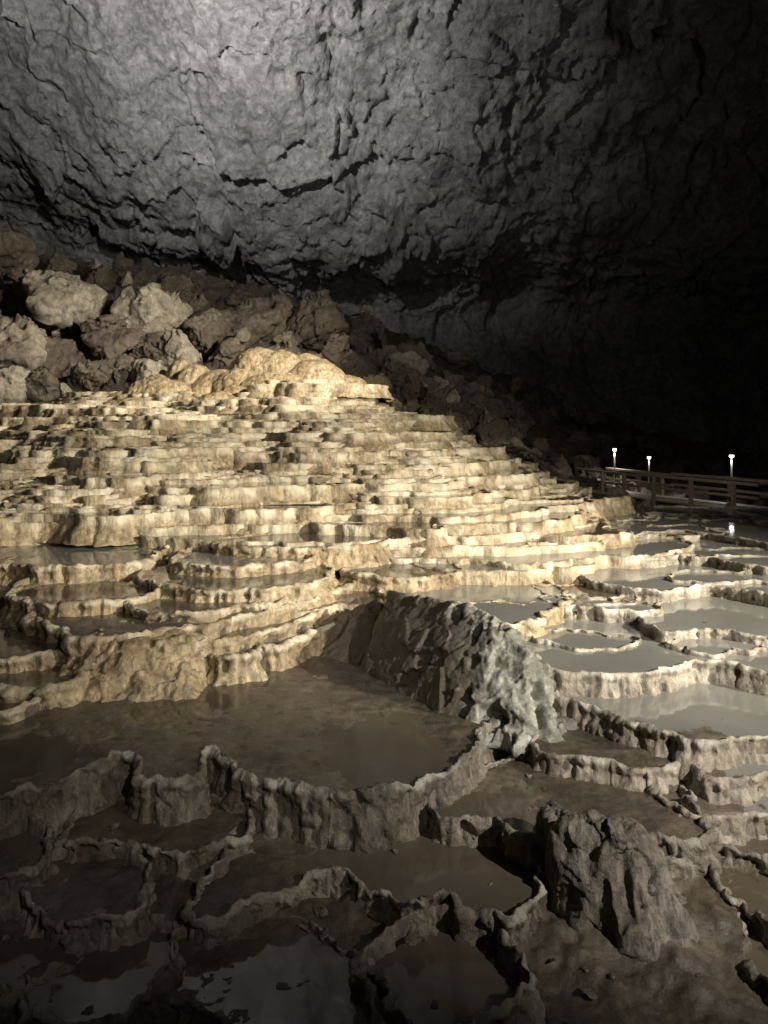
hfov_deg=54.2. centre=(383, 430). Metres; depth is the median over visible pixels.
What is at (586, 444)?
boulder
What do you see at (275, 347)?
boulder
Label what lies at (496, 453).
rimstone basin
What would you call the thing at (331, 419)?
rimstone basin
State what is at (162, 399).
rimstone basin
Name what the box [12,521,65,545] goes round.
rimstone basin
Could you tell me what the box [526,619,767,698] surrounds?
rimstone basin
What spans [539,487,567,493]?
rimstone basin
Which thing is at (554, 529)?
rimstone basin
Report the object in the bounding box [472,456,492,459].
rimstone basin
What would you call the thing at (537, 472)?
rimstone basin
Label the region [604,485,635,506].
boulder
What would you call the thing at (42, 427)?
rimstone basin
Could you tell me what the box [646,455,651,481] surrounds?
lamp post
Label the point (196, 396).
rimstone basin
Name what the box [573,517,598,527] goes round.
rimstone basin
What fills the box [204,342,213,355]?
boulder
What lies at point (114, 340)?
boulder
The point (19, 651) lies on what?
rimstone basin
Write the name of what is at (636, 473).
boulder
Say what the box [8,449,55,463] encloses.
rimstone basin
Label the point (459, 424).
boulder
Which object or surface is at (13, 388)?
boulder
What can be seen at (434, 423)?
rimstone basin
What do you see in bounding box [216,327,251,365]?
boulder
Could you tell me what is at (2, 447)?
rimstone basin
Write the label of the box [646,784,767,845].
rimstone basin
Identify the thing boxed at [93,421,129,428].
rimstone basin
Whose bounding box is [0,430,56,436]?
rimstone basin
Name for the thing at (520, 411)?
boulder
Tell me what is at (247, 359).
flowstone mound
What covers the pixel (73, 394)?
rimstone basin
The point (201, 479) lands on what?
rimstone basin
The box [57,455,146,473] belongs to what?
rimstone basin
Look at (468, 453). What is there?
rimstone basin
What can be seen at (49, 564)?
rimstone basin
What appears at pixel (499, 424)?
boulder
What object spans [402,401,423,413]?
boulder
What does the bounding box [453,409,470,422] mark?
boulder
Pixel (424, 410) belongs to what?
boulder
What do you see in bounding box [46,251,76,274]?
boulder
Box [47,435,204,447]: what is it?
rimstone basin
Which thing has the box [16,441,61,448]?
rimstone basin
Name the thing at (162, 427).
rimstone basin
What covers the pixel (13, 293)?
boulder
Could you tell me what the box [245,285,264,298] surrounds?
boulder
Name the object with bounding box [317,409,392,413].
rimstone basin
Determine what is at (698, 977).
stone
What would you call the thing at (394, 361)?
boulder
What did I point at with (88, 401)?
rimstone basin
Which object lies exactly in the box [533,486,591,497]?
rimstone basin
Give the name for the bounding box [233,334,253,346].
boulder
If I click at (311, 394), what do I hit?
rimstone basin
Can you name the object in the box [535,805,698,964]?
cave rock
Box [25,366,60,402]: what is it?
boulder
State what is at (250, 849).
stone
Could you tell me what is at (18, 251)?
boulder
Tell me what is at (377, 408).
rimstone basin
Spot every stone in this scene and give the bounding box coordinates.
[58,877,68,885]
[80,1005,93,1015]
[110,822,118,828]
[136,960,150,968]
[239,847,255,856]
[298,924,310,931]
[312,889,318,895]
[313,906,327,917]
[319,928,328,939]
[367,965,385,976]
[374,973,386,982]
[403,933,414,943]
[430,999,439,1009]
[548,800,563,808]
[581,986,596,999]
[582,966,589,972]
[608,972,614,978]
[676,894,686,904]
[696,973,702,981]
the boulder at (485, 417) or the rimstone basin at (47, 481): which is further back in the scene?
the boulder at (485, 417)
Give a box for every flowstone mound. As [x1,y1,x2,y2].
[57,619,207,702]
[102,399,118,404]
[107,391,124,400]
[111,397,147,405]
[124,377,172,397]
[149,374,166,377]
[165,359,191,379]
[170,379,191,392]
[171,390,196,401]
[175,363,209,385]
[190,369,229,385]
[190,379,212,393]
[199,391,233,398]
[211,373,221,382]
[212,368,260,392]
[222,385,245,392]
[228,346,273,369]
[239,373,263,388]
[250,349,300,373]
[257,371,302,383]
[289,359,348,382]
[297,353,318,360]
[346,375,371,398]
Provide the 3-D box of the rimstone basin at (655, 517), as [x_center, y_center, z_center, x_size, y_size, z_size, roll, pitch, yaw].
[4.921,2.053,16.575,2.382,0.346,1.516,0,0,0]
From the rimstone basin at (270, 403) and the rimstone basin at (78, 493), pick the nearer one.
the rimstone basin at (78, 493)
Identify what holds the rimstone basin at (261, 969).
on the ground
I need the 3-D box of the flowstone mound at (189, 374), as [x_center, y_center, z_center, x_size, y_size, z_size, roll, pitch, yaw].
[-6.742,-1.484,26.858,1.791,1.815,1.367,0,0,0]
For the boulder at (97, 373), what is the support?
on the ground
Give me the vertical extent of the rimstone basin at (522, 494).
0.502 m
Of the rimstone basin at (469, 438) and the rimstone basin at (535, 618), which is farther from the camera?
the rimstone basin at (469, 438)
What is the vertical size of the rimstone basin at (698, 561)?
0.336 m
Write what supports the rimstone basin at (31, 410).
on the ground
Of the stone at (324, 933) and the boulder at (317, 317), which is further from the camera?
the boulder at (317, 317)
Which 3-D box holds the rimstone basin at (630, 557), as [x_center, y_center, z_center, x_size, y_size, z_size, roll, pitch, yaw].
[2.697,2.179,12.118,6.265,0.506,2.297,0,0,-15]
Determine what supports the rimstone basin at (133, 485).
on the ground
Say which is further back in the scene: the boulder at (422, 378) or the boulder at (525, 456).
the boulder at (422, 378)
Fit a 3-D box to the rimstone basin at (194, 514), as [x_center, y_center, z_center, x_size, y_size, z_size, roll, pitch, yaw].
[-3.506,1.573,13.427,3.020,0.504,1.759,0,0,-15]
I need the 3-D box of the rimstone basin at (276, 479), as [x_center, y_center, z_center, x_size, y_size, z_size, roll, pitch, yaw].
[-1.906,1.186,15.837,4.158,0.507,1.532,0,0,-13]
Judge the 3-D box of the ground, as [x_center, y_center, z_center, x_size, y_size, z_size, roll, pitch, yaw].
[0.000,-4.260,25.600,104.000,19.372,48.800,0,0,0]
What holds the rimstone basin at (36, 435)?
on the ground
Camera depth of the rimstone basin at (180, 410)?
22.78 m
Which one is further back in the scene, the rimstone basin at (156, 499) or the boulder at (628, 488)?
the boulder at (628, 488)
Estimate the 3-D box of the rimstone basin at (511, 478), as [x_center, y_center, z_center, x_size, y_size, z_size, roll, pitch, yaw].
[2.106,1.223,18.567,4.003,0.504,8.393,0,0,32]
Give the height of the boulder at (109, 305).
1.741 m
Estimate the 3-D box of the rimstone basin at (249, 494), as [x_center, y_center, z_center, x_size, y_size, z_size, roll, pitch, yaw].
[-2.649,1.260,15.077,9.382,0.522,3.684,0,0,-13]
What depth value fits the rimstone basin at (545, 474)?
19.85 m
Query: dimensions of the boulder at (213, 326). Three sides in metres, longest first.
2.782 x 2.686 x 1.587 m
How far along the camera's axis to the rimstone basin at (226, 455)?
16.65 m
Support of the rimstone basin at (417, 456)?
on the ground
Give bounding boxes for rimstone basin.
[0,403,54,404]
[0,403,119,417]
[0,416,156,430]
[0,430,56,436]
[0,436,27,439]
[0,439,44,445]
[0,445,32,454]
[0,447,132,468]
[0,460,51,468]
[0,468,66,473]
[0,469,122,476]
[0,472,45,479]
[0,478,49,483]
[0,484,79,488]
[0,487,79,489]
[0,489,62,494]
[0,492,196,505]
[0,507,15,510]
[0,509,52,512]
[0,511,175,546]
[0,515,23,546]
[0,543,169,584]
[0,574,161,624]
[0,585,12,609]
[0,623,64,673]
[0,658,552,852]
[0,666,90,709]
[0,696,41,724]
[0,813,59,921]
[0,910,186,1023]
[0,935,83,1022]
[1,501,83,510]
[4,483,226,502]
[5,496,138,504]
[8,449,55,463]
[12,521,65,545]
[14,457,53,468]
[14,836,156,956]
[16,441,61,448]
[18,579,355,665]
[20,479,464,506]
[21,430,96,445]
[22,476,48,479]
[38,446,294,467]
[39,424,77,430]
[40,400,104,403]
[43,506,147,512]
[44,407,176,417]
[45,433,103,441]
[47,428,83,430]
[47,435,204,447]
[48,469,233,503]
[54,793,255,885]
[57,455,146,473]
[58,397,112,401]
[63,403,111,404]
[65,391,117,397]
[69,415,117,417]
[70,419,266,435]
[71,428,141,430]
[71,436,215,447]
[74,503,240,524]
[78,429,150,436]
[80,414,113,416]
[82,393,178,401]
[89,406,151,408]
[89,459,215,472]
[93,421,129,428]
[93,447,238,450]
[104,413,216,416]
[106,445,244,448]
[107,468,232,478]
[109,400,176,406]
[114,500,408,533]
[120,456,218,472]
[123,593,290,624]
[131,415,251,420]
[132,449,436,473]
[133,411,199,414]
[133,507,233,524]
[133,521,388,545]
[133,555,339,609]
[137,405,258,414]
[140,532,537,556]
[142,395,236,401]
[147,915,412,1023]
[150,441,228,446]
[160,441,341,447]
[161,474,257,484]
[165,547,317,577]
[166,478,232,479]
[168,437,241,441]
[170,410,193,411]
[170,432,267,441]
[171,401,191,406]
[177,398,369,413]
[177,455,276,461]
[179,826,687,950]
[183,427,353,433]
[189,404,382,416]
[193,394,202,398]
[196,610,323,672]
[198,396,346,399]
[198,468,308,475]
[201,474,255,478]
[204,431,457,451]
[204,622,334,686]
[210,532,393,570]
[218,421,404,430]
[218,461,397,474]
[225,471,255,474]
[228,418,427,431]
[230,392,249,397]
[233,473,390,481]
[238,413,276,419]
[245,412,419,419]
[246,383,393,402]
[253,382,316,396]
[257,475,361,481]
[260,501,319,504]
[262,420,335,425]
[265,379,343,383]
[267,443,344,447]
[269,446,361,452]
[269,459,496,475]
[271,509,586,557]
[284,392,337,397]
[290,430,408,433]
[290,583,624,624]
[297,425,395,430]
[299,404,385,409]
[300,409,330,412]
[309,474,444,483]
[311,418,368,420]
[312,421,395,430]
[313,437,324,441]
[317,397,379,405]
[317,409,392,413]
[317,473,487,489]
[320,414,462,430]
[323,493,610,523]
[325,466,453,475]
[339,563,463,592]
[344,508,382,513]
[348,904,545,1023]
[349,489,494,513]
[356,489,453,495]
[357,404,394,409]
[361,469,434,477]
[364,485,481,495]
[371,447,432,451]
[376,579,571,637]
[382,441,443,448]
[383,456,465,463]
[384,454,460,458]
[388,446,467,456]
[389,536,694,581]
[389,539,608,556]
[389,545,477,556]
[392,410,417,413]
[397,503,494,513]
[404,445,509,460]
[412,559,611,585]
[422,466,541,492]
[426,753,721,879]
[439,430,463,434]
[442,541,557,556]
[450,440,468,444]
[452,442,473,447]
[456,434,477,444]
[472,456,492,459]
[472,496,518,508]
[486,456,521,469]
[491,486,539,499]
[494,451,501,457]
[496,477,543,488]
[505,492,558,506]
[514,461,537,471]
[518,487,583,503]
[523,627,641,651]
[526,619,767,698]
[527,733,685,793]
[531,582,640,605]
[533,469,542,477]
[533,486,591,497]
[534,517,637,548]
[538,593,663,624]
[539,479,578,489]
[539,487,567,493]
[540,470,549,477]
[544,476,556,482]
[547,511,591,532]
[552,683,767,780]
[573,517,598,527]
[579,564,767,607]
[584,490,635,516]
[594,539,767,576]
[606,505,767,549]
[610,513,660,520]
[610,522,729,541]
[638,596,767,645]
[645,511,755,520]
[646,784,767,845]
[664,638,767,658]
[667,569,767,585]
[675,546,767,565]
[685,763,767,806]
[708,862,767,945]
[718,838,767,875]
[721,516,767,523]
[736,912,767,1003]
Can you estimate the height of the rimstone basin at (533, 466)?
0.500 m
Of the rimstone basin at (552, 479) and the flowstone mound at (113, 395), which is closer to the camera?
the rimstone basin at (552, 479)
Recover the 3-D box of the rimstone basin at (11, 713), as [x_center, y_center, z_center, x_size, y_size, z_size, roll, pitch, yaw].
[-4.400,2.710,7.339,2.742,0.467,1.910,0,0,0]
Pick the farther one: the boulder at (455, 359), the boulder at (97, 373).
the boulder at (455, 359)
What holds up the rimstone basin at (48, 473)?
on the ground
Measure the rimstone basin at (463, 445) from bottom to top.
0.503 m
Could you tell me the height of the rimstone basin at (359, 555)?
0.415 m
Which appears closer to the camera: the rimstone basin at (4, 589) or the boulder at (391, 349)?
the rimstone basin at (4, 589)
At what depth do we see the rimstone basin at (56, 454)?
16.42 m
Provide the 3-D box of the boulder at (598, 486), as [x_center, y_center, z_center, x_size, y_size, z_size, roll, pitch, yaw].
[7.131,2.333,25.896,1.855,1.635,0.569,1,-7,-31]
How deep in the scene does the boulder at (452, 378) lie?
36.80 m
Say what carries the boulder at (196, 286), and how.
on the ground
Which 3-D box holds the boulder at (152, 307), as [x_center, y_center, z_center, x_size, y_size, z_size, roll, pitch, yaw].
[-10.209,-4.742,33.196,3.459,3.526,1.733,0,0,-34]
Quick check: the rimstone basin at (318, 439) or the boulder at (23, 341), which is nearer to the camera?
the rimstone basin at (318, 439)
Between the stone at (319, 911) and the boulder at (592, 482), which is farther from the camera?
the boulder at (592, 482)
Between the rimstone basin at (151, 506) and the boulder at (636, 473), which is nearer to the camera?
the rimstone basin at (151, 506)
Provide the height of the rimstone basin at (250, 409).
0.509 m
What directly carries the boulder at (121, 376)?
on the ground
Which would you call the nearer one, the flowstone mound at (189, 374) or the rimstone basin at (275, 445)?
the rimstone basin at (275, 445)
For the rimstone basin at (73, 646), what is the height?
0.678 m
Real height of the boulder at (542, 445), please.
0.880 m
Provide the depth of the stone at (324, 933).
4.60 m
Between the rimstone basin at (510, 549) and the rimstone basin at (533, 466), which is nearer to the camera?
the rimstone basin at (510, 549)
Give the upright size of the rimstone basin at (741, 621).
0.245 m
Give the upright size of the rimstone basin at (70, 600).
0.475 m
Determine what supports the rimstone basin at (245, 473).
on the ground
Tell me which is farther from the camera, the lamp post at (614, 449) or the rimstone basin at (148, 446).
the lamp post at (614, 449)
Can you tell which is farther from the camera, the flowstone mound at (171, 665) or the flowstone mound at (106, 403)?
the flowstone mound at (106, 403)
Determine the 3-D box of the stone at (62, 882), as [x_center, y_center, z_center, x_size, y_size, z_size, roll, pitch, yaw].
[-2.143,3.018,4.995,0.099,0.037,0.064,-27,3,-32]
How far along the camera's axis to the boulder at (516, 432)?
32.25 m
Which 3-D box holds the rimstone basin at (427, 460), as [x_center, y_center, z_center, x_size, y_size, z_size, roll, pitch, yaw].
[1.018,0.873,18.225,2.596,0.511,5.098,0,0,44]
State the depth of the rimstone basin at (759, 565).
11.82 m
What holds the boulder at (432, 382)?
on the ground
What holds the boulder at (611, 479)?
on the ground
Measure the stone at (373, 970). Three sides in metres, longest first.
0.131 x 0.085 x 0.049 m
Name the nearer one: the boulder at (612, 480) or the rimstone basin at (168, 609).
the rimstone basin at (168, 609)
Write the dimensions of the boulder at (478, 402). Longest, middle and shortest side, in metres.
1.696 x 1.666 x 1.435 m
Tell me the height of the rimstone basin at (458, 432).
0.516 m
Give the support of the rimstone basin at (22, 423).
on the ground
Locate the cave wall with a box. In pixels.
[0,0,767,457]
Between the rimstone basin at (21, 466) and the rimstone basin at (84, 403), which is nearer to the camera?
the rimstone basin at (21, 466)
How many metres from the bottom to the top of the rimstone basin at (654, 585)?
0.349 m
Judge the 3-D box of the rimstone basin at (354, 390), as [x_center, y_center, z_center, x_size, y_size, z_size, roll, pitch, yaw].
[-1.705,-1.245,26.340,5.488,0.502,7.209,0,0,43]
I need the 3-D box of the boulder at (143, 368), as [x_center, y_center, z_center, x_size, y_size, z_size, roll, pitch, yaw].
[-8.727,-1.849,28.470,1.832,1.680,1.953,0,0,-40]
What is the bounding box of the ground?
[0,251,767,1023]
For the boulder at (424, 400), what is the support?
on the ground
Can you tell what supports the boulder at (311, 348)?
on the ground
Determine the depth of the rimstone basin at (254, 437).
18.70 m
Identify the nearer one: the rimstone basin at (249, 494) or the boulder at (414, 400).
the rimstone basin at (249, 494)
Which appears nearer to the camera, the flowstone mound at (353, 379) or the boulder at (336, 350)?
the flowstone mound at (353, 379)
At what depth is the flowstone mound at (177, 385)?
25.45 m
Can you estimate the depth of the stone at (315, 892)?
4.96 m
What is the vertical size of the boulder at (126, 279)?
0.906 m
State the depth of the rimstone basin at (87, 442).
17.57 m
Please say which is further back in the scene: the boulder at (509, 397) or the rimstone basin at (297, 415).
the boulder at (509, 397)
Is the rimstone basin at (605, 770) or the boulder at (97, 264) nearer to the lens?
the rimstone basin at (605, 770)
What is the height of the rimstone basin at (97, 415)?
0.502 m
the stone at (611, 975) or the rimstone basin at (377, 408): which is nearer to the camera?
the stone at (611, 975)
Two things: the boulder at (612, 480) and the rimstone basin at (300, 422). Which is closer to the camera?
the rimstone basin at (300, 422)
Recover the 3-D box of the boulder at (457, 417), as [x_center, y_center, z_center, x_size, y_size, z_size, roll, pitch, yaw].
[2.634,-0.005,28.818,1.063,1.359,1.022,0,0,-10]
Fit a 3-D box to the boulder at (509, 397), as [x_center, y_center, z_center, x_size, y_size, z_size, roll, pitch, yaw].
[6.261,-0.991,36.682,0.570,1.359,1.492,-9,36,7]
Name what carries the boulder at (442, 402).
on the ground
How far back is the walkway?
22.18 m
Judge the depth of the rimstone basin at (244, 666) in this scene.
8.24 m
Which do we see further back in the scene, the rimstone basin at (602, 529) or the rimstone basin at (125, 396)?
the rimstone basin at (125, 396)
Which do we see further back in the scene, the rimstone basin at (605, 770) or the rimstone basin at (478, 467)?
the rimstone basin at (478, 467)
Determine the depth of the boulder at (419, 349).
36.50 m
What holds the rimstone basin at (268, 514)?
on the ground
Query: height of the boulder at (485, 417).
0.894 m
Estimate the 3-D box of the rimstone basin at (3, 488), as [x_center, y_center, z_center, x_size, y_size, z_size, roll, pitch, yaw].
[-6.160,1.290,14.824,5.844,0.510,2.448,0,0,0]
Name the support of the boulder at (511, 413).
on the ground
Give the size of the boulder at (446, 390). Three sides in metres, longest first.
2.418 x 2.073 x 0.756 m
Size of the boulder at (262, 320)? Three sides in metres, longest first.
4.417 x 3.913 x 3.290 m
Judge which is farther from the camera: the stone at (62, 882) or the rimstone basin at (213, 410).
the rimstone basin at (213, 410)
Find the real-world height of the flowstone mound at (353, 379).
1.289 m
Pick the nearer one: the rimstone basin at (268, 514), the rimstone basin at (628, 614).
the rimstone basin at (628, 614)
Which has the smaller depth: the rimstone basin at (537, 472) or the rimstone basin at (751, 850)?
the rimstone basin at (751, 850)
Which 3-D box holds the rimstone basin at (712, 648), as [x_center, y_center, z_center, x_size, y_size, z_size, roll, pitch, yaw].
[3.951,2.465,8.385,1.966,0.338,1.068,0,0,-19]
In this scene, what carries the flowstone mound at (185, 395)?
on the ground
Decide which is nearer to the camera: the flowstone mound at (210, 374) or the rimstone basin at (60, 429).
the rimstone basin at (60, 429)
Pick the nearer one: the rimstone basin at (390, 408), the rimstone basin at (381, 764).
the rimstone basin at (381, 764)
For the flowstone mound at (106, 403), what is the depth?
24.55 m
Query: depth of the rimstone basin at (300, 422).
19.84 m
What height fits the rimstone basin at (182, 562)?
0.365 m
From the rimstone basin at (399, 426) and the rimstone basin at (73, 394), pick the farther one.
the rimstone basin at (73, 394)
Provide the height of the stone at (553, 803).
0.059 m
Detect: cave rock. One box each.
[320,590,576,757]
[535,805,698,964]
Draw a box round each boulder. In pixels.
[0,230,39,274]
[0,268,35,321]
[0,305,8,316]
[0,313,48,370]
[0,365,30,402]
[20,269,107,332]
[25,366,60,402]
[31,336,86,384]
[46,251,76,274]
[51,327,65,336]
[60,382,71,396]
[67,357,131,391]
[79,313,126,350]
[80,322,147,359]
[82,379,91,389]
[85,263,109,285]
[90,259,102,271]
[100,299,113,314]
[109,282,192,335]
[113,369,130,382]
[117,353,133,370]
[120,271,132,285]
[127,342,167,366]
[129,358,167,381]
[146,330,163,347]
[156,274,192,296]
[156,327,202,367]
[180,291,208,310]
[182,307,233,359]
[192,281,197,292]
[203,334,231,364]
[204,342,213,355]
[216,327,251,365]
[219,293,292,344]
[225,283,235,287]
[226,289,251,306]
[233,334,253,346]
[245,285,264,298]
[268,345,292,351]
[269,331,300,354]
[285,289,348,351]
[303,344,318,350]
[319,332,351,367]
[349,329,372,354]
[350,312,384,338]
[363,373,392,390]
[367,348,383,366]
[373,328,387,349]
[379,350,429,375]
[382,345,397,353]
[382,396,401,410]
[386,363,420,401]
[398,341,433,368]
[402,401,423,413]
[403,398,418,405]
[418,381,434,404]
[419,406,429,414]
[420,376,434,389]
[420,397,430,404]
[423,376,440,388]
[423,386,440,398]
[424,400,441,414]
[429,397,447,413]
[433,376,460,407]
[437,384,456,398]
[442,350,469,367]
[443,369,450,377]
[444,374,466,384]
[444,410,452,415]
[444,415,466,434]
[447,400,470,417]
[452,413,464,426]
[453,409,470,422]
[455,379,466,397]
[460,382,486,400]
[463,393,490,425]
[463,422,470,431]
[470,424,500,439]
[473,375,492,387]
[473,427,490,443]
[477,437,541,458]
[478,410,492,423]
[489,397,507,418]
[489,418,511,437]
[504,400,524,418]
[505,392,516,411]
[507,409,515,419]
[508,416,535,432]
[509,377,521,395]
[509,426,523,439]
[515,451,540,467]
[532,438,551,453]
[538,460,554,475]
[543,452,573,476]
[551,465,563,475]
[565,431,595,455]
[567,475,598,489]
[568,454,599,476]
[578,474,606,489]
[587,466,606,479]
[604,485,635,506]
[605,479,614,486]
[607,475,621,489]
[626,482,634,490]
[627,468,645,477]
[634,499,653,510]
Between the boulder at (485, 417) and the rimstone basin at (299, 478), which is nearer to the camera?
the rimstone basin at (299, 478)
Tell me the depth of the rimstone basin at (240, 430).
19.35 m
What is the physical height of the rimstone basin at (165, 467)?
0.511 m
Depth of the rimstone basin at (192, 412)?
22.21 m
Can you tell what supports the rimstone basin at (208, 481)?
on the ground
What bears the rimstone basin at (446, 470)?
on the ground
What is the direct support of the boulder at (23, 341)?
on the ground
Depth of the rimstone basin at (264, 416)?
20.83 m
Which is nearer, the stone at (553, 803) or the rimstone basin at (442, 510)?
the stone at (553, 803)
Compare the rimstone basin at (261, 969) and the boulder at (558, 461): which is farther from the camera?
the boulder at (558, 461)
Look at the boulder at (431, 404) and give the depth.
29.84 m
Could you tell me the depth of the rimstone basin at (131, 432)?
18.44 m
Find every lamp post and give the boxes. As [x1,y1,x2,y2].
[611,447,617,485]
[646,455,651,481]
[728,453,734,480]
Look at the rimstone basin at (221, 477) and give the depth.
15.25 m
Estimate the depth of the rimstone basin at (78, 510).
12.84 m
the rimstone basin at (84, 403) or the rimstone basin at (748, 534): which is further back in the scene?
the rimstone basin at (84, 403)
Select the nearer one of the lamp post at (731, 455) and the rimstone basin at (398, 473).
the rimstone basin at (398, 473)
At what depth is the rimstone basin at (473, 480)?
15.59 m
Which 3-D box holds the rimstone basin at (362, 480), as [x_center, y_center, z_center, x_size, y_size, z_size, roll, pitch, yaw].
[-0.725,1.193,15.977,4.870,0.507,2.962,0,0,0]
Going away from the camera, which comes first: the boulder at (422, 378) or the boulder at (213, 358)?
the boulder at (213, 358)
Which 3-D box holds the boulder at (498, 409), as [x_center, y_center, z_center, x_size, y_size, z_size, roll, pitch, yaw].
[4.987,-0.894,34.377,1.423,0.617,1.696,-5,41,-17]
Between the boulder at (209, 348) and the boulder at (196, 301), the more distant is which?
the boulder at (196, 301)
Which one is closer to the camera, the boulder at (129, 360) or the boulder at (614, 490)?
the boulder at (614, 490)
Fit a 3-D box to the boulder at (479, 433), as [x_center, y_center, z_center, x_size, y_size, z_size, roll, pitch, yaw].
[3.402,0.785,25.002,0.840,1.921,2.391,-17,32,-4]
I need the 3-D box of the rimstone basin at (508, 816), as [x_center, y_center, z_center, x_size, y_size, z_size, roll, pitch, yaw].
[1.438,2.972,5.733,2.161,0.446,1.659,0,0,30]
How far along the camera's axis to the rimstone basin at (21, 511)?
12.85 m
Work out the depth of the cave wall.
45.74 m
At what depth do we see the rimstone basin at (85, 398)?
25.22 m
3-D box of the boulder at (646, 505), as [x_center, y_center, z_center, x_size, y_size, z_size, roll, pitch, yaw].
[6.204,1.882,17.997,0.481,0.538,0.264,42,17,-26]
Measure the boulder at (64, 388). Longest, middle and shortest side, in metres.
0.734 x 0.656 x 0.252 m
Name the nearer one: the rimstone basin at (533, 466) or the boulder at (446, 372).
the rimstone basin at (533, 466)
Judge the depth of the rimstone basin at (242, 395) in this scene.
23.99 m
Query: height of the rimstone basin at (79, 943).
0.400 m
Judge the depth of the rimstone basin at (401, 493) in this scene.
14.23 m
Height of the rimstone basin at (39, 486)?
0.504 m
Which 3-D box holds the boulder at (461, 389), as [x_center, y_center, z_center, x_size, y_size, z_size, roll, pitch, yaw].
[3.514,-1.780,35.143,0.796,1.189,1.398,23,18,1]
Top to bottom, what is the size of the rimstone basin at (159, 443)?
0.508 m
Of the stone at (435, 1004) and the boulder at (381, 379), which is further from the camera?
the boulder at (381, 379)
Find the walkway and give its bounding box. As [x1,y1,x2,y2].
[575,467,767,507]
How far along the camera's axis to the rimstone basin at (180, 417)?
20.97 m
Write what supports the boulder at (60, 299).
on the ground
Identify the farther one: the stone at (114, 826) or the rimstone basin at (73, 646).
the rimstone basin at (73, 646)
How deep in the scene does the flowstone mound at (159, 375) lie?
27.16 m
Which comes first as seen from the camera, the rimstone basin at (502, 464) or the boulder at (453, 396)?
the rimstone basin at (502, 464)
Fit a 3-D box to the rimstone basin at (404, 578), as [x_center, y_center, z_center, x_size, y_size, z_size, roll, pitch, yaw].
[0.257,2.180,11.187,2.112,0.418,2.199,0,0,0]
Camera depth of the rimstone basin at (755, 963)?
4.50 m
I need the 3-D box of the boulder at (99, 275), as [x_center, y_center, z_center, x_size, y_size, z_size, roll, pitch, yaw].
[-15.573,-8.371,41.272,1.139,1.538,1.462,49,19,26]
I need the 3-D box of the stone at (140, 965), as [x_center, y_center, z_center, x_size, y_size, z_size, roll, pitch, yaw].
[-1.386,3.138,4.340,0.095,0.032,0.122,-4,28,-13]
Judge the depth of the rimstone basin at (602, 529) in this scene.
12.69 m
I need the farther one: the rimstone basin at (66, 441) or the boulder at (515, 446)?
the boulder at (515, 446)
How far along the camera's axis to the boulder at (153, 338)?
32.29 m
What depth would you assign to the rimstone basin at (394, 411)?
24.93 m
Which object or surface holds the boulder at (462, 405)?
on the ground
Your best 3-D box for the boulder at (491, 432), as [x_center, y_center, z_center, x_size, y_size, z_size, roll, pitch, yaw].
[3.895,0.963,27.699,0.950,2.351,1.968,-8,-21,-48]
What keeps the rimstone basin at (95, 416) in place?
on the ground
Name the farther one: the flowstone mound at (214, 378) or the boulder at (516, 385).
the boulder at (516, 385)
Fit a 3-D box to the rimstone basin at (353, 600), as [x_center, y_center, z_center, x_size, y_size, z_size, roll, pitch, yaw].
[-0.604,2.423,9.782,8.836,0.503,2.331,0,0,-3]
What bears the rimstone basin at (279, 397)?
on the ground
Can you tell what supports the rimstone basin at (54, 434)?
on the ground
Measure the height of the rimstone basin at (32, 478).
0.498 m
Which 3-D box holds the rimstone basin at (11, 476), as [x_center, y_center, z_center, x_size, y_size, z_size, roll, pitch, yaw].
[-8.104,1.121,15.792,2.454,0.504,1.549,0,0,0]
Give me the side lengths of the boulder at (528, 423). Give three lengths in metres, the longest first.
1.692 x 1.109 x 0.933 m
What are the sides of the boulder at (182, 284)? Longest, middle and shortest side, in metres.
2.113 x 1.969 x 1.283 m
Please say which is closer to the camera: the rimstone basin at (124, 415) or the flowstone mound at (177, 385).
the rimstone basin at (124, 415)
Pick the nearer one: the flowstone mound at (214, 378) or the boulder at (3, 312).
the flowstone mound at (214, 378)
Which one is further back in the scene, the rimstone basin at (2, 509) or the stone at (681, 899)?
the rimstone basin at (2, 509)
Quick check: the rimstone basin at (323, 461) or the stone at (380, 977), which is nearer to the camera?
the stone at (380, 977)
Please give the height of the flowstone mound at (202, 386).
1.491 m
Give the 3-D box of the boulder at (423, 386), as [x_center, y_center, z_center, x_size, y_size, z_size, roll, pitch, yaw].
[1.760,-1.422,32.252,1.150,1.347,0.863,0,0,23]
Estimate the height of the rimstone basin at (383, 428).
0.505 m
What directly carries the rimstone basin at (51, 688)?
on the ground
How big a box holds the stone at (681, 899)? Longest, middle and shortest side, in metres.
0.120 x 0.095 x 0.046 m
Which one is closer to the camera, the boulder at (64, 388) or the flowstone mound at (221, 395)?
the flowstone mound at (221, 395)
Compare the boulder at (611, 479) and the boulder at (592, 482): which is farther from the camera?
the boulder at (611, 479)
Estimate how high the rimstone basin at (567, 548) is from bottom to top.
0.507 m
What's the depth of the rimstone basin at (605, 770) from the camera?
6.08 m
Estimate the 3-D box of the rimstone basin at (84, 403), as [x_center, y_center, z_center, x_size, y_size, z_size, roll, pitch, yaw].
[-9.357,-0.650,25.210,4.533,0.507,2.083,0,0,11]
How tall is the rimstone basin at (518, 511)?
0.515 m
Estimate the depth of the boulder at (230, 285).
43.86 m
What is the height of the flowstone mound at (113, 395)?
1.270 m
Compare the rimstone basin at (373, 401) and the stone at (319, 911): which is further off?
the rimstone basin at (373, 401)
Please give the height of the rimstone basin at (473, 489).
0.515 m
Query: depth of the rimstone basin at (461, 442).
21.14 m
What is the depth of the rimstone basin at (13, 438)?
19.88 m
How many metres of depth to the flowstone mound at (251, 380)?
24.99 m

